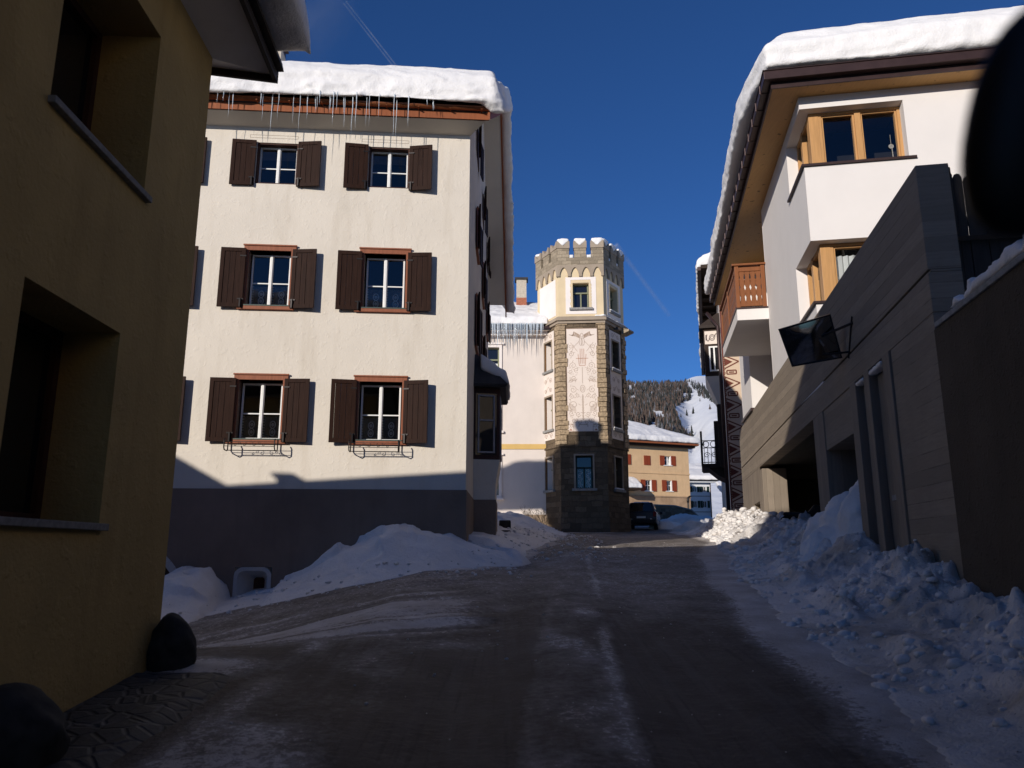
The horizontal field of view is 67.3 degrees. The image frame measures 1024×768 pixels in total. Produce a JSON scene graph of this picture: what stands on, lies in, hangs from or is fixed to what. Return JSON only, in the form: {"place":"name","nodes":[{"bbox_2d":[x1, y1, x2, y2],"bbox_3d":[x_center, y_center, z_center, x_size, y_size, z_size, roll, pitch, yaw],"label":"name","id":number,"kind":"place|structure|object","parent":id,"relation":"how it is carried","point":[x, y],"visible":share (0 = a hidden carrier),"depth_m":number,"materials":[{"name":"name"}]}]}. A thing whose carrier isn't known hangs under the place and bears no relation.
{"place":"outdoors","nodes":[
{"label":"outdoors","id":0,"kind":"place"},
{"bbox_2d":[105,526,949,767],"bbox_3d":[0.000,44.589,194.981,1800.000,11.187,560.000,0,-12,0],"label":"road","id":1,"kind":"structure","parent":0,"point":[480,700],"depth_m":5.55,"materials":[{"name":"grey asphalt"}]},
{"bbox_2d":[0,682,69,767],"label":"guard stone","id":2,"kind":"object","parent":1,"relation":"on","point":[33,733],"visible":0.95,"depth_m":3.68,"materials":[{"name":"grey stone"}]},
{"bbox_2d":[43,672,229,767],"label":"cobble path","id":3,"kind":"structure","parent":1,"relation":"on","point":[107,727],"depth_m":4.63,"materials":[{"name":"grey stone"}]},
{"bbox_2d":[0,0,310,711],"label":"yellow house","id":4,"kind":"structure","parent":1,"relation":"on","point":[103,112],"depth_m":5.19,"materials":[{"name":"paint"}]},
{"bbox_2d":[0,310,108,530],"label":"window","id":5,"kind":"structure","parent":4,"relation":"in","point":[25,443],"depth_m":4.93,"materials":[{"name":"glass"}]},
{"bbox_2d":[47,0,152,202],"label":"window","id":6,"kind":"structure","parent":4,"relation":"in","point":[74,82],"depth_m":5.54,"materials":[{"name":"glass"}]},
{"bbox_2d":[146,612,196,671],"bbox_3d":[-2.597,2.034,5.878,0.361,0.556,0.353,0,-12,0],"label":"guard stone","id":7,"kind":"object","parent":1,"relation":"on","point":[172,645],"visible":0.81,"depth_m":5.76,"materials":[{"name":"black stone"}]},
{"bbox_2d":[165,51,515,597],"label":"cream house","id":8,"kind":"structure","parent":1,"relation":"on","point":[345,380],"depth_m":14.74,"materials":[{"name":"paint"}]},
{"bbox_2d":[165,557,175,574],"bbox_3d":[-6.751,3.795,13.219,2.200,2.169,0.023,1,-12,-4],"label":"arched door","id":9,"kind":"structure","parent":8,"relation":"in","point":[170,567],"depth_m":13.40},
{"bbox_2d":[177,376,185,440],"bbox_3d":[-6.181,0.441,13.916,0.460,1.180,0.035,0,-12,2],"label":"window","id":10,"kind":"structure","parent":8,"relation":"in","point":[184,377],"depth_m":13.89,"materials":[{"name":"wood"}]},
{"bbox_2d":[190,246,198,305],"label":"window","id":11,"kind":"structure","parent":8,"relation":"in","point":[196,247],"depth_m":14.45,"materials":[{"name":"wood"}]},
{"bbox_2d":[201,137,206,182],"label":"window","id":12,"kind":"structure","parent":8,"relation":"in","point":[205,147],"depth_m":14.97,"materials":[{"name":"wood"}]},
{"bbox_2d":[232,567,270,597],"bbox_3d":[-4.560,3.532,13.613,0.640,0.570,0.365,1,-12,-4],"label":"cellar window","id":13,"kind":"structure","parent":8,"relation":"in","point":[245,579],"depth_m":13.52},
{"bbox_2d":[205,373,309,443],"bbox_3d":[-4.644,0.464,14.194,1.798,1.303,0.362,1,-12,-4],"label":"window","id":14,"kind":"structure","parent":8,"relation":"in","point":[289,390],"depth_m":14.07,"materials":[{"name":"wood"}]},
{"bbox_2d":[216,244,316,310],"bbox_3d":[-4.642,-2.019,14.730,1.796,1.303,0.377,1,-12,-3],"label":"window","id":15,"kind":"structure","parent":8,"relation":"in","point":[297,272],"depth_m":14.60,"materials":[{"name":"wood"}]},
{"bbox_2d":[229,134,321,186],"bbox_3d":[-4.642,-4.391,15.236,1.736,1.102,0.308,1,-12,-3],"label":"window","id":16,"kind":"structure","parent":8,"relation":"in","point":[303,170],"depth_m":15.13,"materials":[{"name":"wood"}]},
{"bbox_2d":[328,375,427,444],"bbox_3d":[-2.458,0.496,14.342,1.787,1.303,0.413,1,-12,-3],"label":"window","id":17,"kind":"structure","parent":8,"relation":"in","point":[411,406],"depth_m":14.21,"materials":[{"name":"wood"}]},
{"bbox_2d":[335,247,431,312],"bbox_3d":[-2.460,-1.984,14.895,1.798,1.303,0.367,1,-12,-4],"label":"window","id":18,"kind":"structure","parent":8,"relation":"in","point":[419,274],"depth_m":14.77,"materials":[{"name":"wood"}]},
{"bbox_2d":[343,139,432,190],"bbox_3d":[-2.459,-4.357,15.391,1.730,1.102,0.331,1,-12,-3],"label":"window","id":19,"kind":"structure","parent":8,"relation":"in","point":[418,173],"depth_m":15.28,"materials":[{"name":"wood"}]},
{"bbox_2d":[475,292,482,356],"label":"window","id":20,"kind":"structure","parent":8,"relation":"in","point":[478,313],"depth_m":17.67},
{"bbox_2d":[476,204,482,267],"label":"window","id":21,"kind":"structure","parent":8,"relation":"in","point":[479,231],"depth_m":18.17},
{"bbox_2d":[477,125,483,181],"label":"window","id":22,"kind":"structure","parent":8,"relation":"in","point":[480,151],"depth_m":19.22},
{"bbox_2d":[482,335,486,356],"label":"window","id":23,"kind":"structure","parent":8,"relation":"in","point":[484,351],"depth_m":21.11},
{"bbox_2d":[482,261,487,311],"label":"window","id":24,"kind":"structure","parent":8,"relation":"in","point":[484,280],"depth_m":21.69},
{"bbox_2d":[483,186,487,236],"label":"window","id":25,"kind":"structure","parent":8,"relation":"in","point":[485,210],"depth_m":22.15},
{"bbox_2d":[486,302,490,343],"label":"window","id":26,"kind":"structure","parent":8,"relation":"in","point":[488,317],"depth_m":25.12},
{"bbox_2d":[487,236,490,278],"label":"window","id":27,"kind":"structure","parent":8,"relation":"in","point":[488,243],"depth_m":25.63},
{"bbox_2d":[161,523,530,623],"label":"snow bank","id":28,"kind":"structure","parent":1,"relation":"on","point":[190,592],"depth_m":12.76,"materials":[{"name":"white snow"}]},
{"bbox_2d":[234,511,567,573],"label":"snow bank","id":29,"kind":"structure","parent":1,"relation":"on","point":[518,522],"depth_m":19.04,"materials":[{"name":"white snow"}]},
{"bbox_2d":[169,527,635,613],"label":"snow clods","id":30,"kind":"object","parent":1,"relation":"on","point":[401,574],"visible":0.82,"depth_m":14.43,"materials":[{"name":"white snow"}]},
{"bbox_2d":[499,520,510,527],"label":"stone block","id":31,"kind":"structure","parent":1,"relation":"on","point":[505,523],"depth_m":20.67,"materials":[{"name":"black stone"}]},
{"bbox_2d":[520,505,545,523],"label":"bare shrub","id":32,"kind":"object","parent":1,"relation":"on","point":[524,512],"visible":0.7,"depth_m":40.96,"materials":[{"name":"beige plant"}]},
{"bbox_2d":[488,277,617,524],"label":"manor house","id":33,"kind":"structure","parent":1,"relation":"on","point":[516,349],"depth_m":43.31,"materials":[{"name":"white paint"}]},
{"bbox_2d":[488,342,503,367],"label":"window","id":34,"kind":"structure","parent":33,"relation":"in","point":[494,354],"depth_m":44.04,"materials":[{"name":"white paint"}]},
{"bbox_2d":[497,453,503,499],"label":"window","id":35,"kind":"structure","parent":33,"relation":"in","point":[499,489],"depth_m":42.34,"materials":[{"name":"white"}]},
{"bbox_2d":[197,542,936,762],"bbox_3d":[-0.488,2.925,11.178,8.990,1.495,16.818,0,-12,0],"label":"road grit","id":36,"kind":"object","parent":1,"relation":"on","point":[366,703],"visible":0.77,"depth_m":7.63,"materials":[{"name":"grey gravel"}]},
{"bbox_2d":[535,238,633,532],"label":"castle tower","id":37,"kind":"structure","parent":1,"relation":"on","point":[580,307],"depth_m":42.28,"materials":[{"name":"stone"}]},
{"bbox_2d":[542,339,552,374],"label":"window","id":38,"kind":"structure","parent":37,"relation":"in","point":[545,372],"depth_m":43.56,"materials":[{"name":"grey stone"}]},
{"bbox_2d":[543,394,553,433],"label":"window","id":39,"kind":"structure","parent":37,"relation":"in","point":[545,400],"depth_m":43.00,"materials":[{"name":"grey stone"}]},
{"bbox_2d":[543,456,554,492],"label":"window","id":40,"kind":"structure","parent":37,"relation":"in","point":[546,474],"depth_m":42.16,"materials":[{"name":"grey stone"}]},
{"bbox_2d":[569,281,592,309],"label":"window","id":41,"kind":"structure","parent":37,"relation":"in","point":[580,297],"depth_m":43.25,"materials":[{"name":"grey stone"}]},
{"bbox_2d":[572,454,596,490],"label":"window","id":42,"kind":"structure","parent":37,"relation":"in","point":[584,466],"depth_m":41.22,"materials":[{"name":"grey stone"}]},
{"bbox_2d":[609,284,620,317],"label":"window","id":43,"kind":"structure","parent":37,"relation":"in","point":[611,311],"depth_m":44.18,"materials":[{"name":"grey stone"}]},
{"bbox_2d":[611,338,622,374],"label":"window","id":44,"kind":"structure","parent":37,"relation":"in","point":[613,369],"depth_m":43.26,"materials":[{"name":"grey stone"}]},
{"bbox_2d":[612,393,623,432],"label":"window","id":45,"kind":"structure","parent":37,"relation":"in","point":[614,428],"depth_m":42.57,"materials":[{"name":"grey stone"}]},
{"bbox_2d":[614,455,625,492],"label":"window","id":46,"kind":"structure","parent":37,"relation":"in","point":[622,490],"depth_m":41.71,"materials":[{"name":"grey stone"}]},
{"bbox_2d":[629,502,662,529],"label":"parked car","id":47,"kind":"object","parent":1,"relation":"on","point":[644,514],"visible":0.78,"depth_m":45.54,"materials":[{"name":"paint"}]},
{"bbox_2d":[627,420,699,508],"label":"ochre house","id":48,"kind":"structure","parent":1,"relation":"on","point":[658,465],"depth_m":84.80,"materials":[{"name":"yellow paint"}]},
{"bbox_2d":[628,454,630,464],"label":"window","id":49,"kind":"structure","parent":48,"relation":"in","point":[629,455],"depth_m":83.60,"materials":[{"name":"red wood"}]},
{"bbox_2d":[641,479,656,491],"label":"window","id":50,"kind":"structure","parent":48,"relation":"in","point":[647,485],"depth_m":84.07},
{"bbox_2d":[660,455,675,465],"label":"window","id":51,"kind":"structure","parent":48,"relation":"in","point":[664,460],"depth_m":85.62,"materials":[{"name":"white"}]},
{"bbox_2d":[662,480,676,491],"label":"window","id":52,"kind":"structure","parent":48,"relation":"in","point":[668,486],"depth_m":85.02,"materials":[{"name":"red wood"}]},
{"bbox_2d":[629,503,697,519],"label":"car","id":53,"kind":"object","parent":1,"relation":"on","point":[668,511],"depth_m":61.03,"materials":[{"name":"black metal"}]},
{"bbox_2d":[648,520,680,528],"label":"snow heap","id":54,"kind":"object","parent":1,"relation":"on","point":[665,524],"visible":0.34,"depth_m":47.67,"materials":[{"name":"white snow"}]},
{"bbox_2d":[660,513,712,520],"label":"snow heap","id":55,"kind":"object","parent":1,"relation":"on","point":[684,514],"visible":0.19,"depth_m":55.87,"materials":[{"name":"white snow"}]},
{"bbox_2d":[669,515,708,523],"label":"snow heap","id":56,"kind":"object","parent":1,"relation":"on","point":[681,519],"visible":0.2,"depth_m":50.48,"materials":[{"name":"white snow"}]},
{"bbox_2d":[673,521,706,530],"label":"snow heap","id":57,"kind":"object","parent":1,"relation":"on","point":[688,525],"visible":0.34,"depth_m":44.41,"materials":[{"name":"white snow"}]},
{"bbox_2d":[689,463,718,516],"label":"white house","id":58,"kind":"structure","parent":1,"relation":"on","point":[700,491],"depth_m":103.93,"materials":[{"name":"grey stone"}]},
{"bbox_2d":[690,486,699,491],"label":"window","id":59,"kind":"structure","parent":58,"relation":"in","point":[692,489],"depth_m":104.11,"materials":[{"name":"glass"}]},
{"bbox_2d":[691,501,699,507],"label":"window","id":60,"kind":"structure","parent":58,"relation":"in","point":[694,504],"depth_m":103.71,"materials":[{"name":"blue glass"}]},
{"bbox_2d":[700,486,708,491],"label":"window","id":61,"kind":"structure","parent":58,"relation":"in","point":[702,489],"depth_m":104.26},
{"bbox_2d":[700,501,709,507],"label":"window","id":62,"kind":"structure","parent":58,"relation":"in","point":[704,504],"depth_m":103.83,"materials":[{"name":"blue glass"}]},
{"bbox_2d":[716,481,721,491],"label":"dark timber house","id":63,"kind":"structure","parent":1,"relation":"on","point":[718,484],"depth_m":100.21,"materials":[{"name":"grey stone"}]},
{"bbox_2d":[695,253,743,511],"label":"sgraffito house","id":64,"kind":"structure","parent":1,"relation":"on","point":[720,372],"depth_m":31.27,"materials":[{"name":"paint"}]},
{"bbox_2d":[779,505,820,519],"bbox_3d":[7.471,3.249,18.749,1.881,1.246,0.714,-10,-16,38],"label":"motorcycle","id":65,"kind":"object","parent":1,"relation":"on","point":[813,510],"visible":0.12,"depth_m":18.77,"materials":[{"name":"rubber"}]},
{"bbox_2d":[799,480,862,560],"bbox_3d":[5.429,2.583,12.393,2.067,2.081,2.434,0,-12,0],"label":"snow heap","id":66,"kind":"object","parent":1,"relation":"on","point":[840,515],"visible":0.24,"depth_m":12.00,"materials":[{"name":"white snow"}]},
{"bbox_2d":[680,509,1023,767],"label":"snow bank","id":67,"kind":"structure","parent":1,"relation":"on","point":[975,734],"depth_m":6.76,"materials":[{"name":"white snow"}]},
{"bbox_2d":[695,506,1023,767],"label":"snow clods","id":68,"kind":"object","parent":1,"relation":"on","point":[721,540],"visible":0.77,"depth_m":7.75,"materials":[{"name":"white snow"}]},
{"bbox_2d":[739,163,1001,579],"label":"concrete garage","id":69,"kind":"structure","parent":1,"relation":"on","point":[868,414],"depth_m":10.35,"materials":[{"name":"grey concrete"}]},
{"bbox_2d":[778,314,852,366],"bbox_3d":[4.833,-0.700,12.075,1.136,0.770,0.553,-8,-15,34],"label":"traffic mirror","id":70,"kind":"object","parent":69,"relation":"attached to","point":[814,340],"visible":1,"depth_m":12.09,"materials":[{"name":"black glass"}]},
{"bbox_2d":[704,5,1023,423],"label":"white house","id":71,"kind":"structure","parent":69,"relation":"on","point":[838,134],"depth_m":14.73,"materials":[{"name":"white paint"}]},
{"bbox_2d":[799,242,863,322],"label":"corner window","id":72,"kind":"structure","parent":71,"relation":"in","point":[824,271],"depth_m":14.37,"materials":[{"name":"brown wood"}]},
{"bbox_2d":[787,106,916,202],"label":"corner window","id":73,"kind":"structure","parent":71,"relation":"in","point":[811,151],"depth_m":14.79,"materials":[{"name":"brown wood"}]},
{"bbox_2d":[948,167,1020,291],"bbox_3d":[8.405,-1.429,8.062,7.035,2.400,0.170,-2,-12,10],"label":"paling fence","id":74,"kind":"object","parent":69,"relation":"on","point":[984,254],"visible":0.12,"depth_m":8.60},
{"bbox_2d":[934,239,1023,596],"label":"retaining wall","id":75,"kind":"structure","parent":1,"relation":"on","point":[979,333],"depth_m":7.09,"materials":[{"name":"grey concrete"}]},
{"bbox_2d":[285,0,1023,383],"label":"sky","id":76,"kind":"structure","parent":0,"point":[622,116],"materials":[{"name":"blue"}]},
{"bbox_2d":[629,376,722,517],"bbox_3d":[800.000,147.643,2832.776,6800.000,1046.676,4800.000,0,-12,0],"label":"hill","id":77,"kind":"structure","parent":0,"point":[703,418],"depth_m":1416.61,"materials":[{"name":"white snow"}]},
{"bbox_2d":[627,378,714,435],"bbox_3d":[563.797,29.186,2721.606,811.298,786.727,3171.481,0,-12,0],"label":"forest","id":78,"kind":"object","parent":77,"relation":"on","point":[644,403],"visible":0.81,"depth_m":1709.03,"materials":[{"name":"green plant"}]},
{"bbox_2d":[960,9,1023,238],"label":"view mirror","id":79,"kind":"object","parent":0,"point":[992,165],"visible":1,"depth_m":0.41,"materials":[{"name":"black plastic"}]}
]}

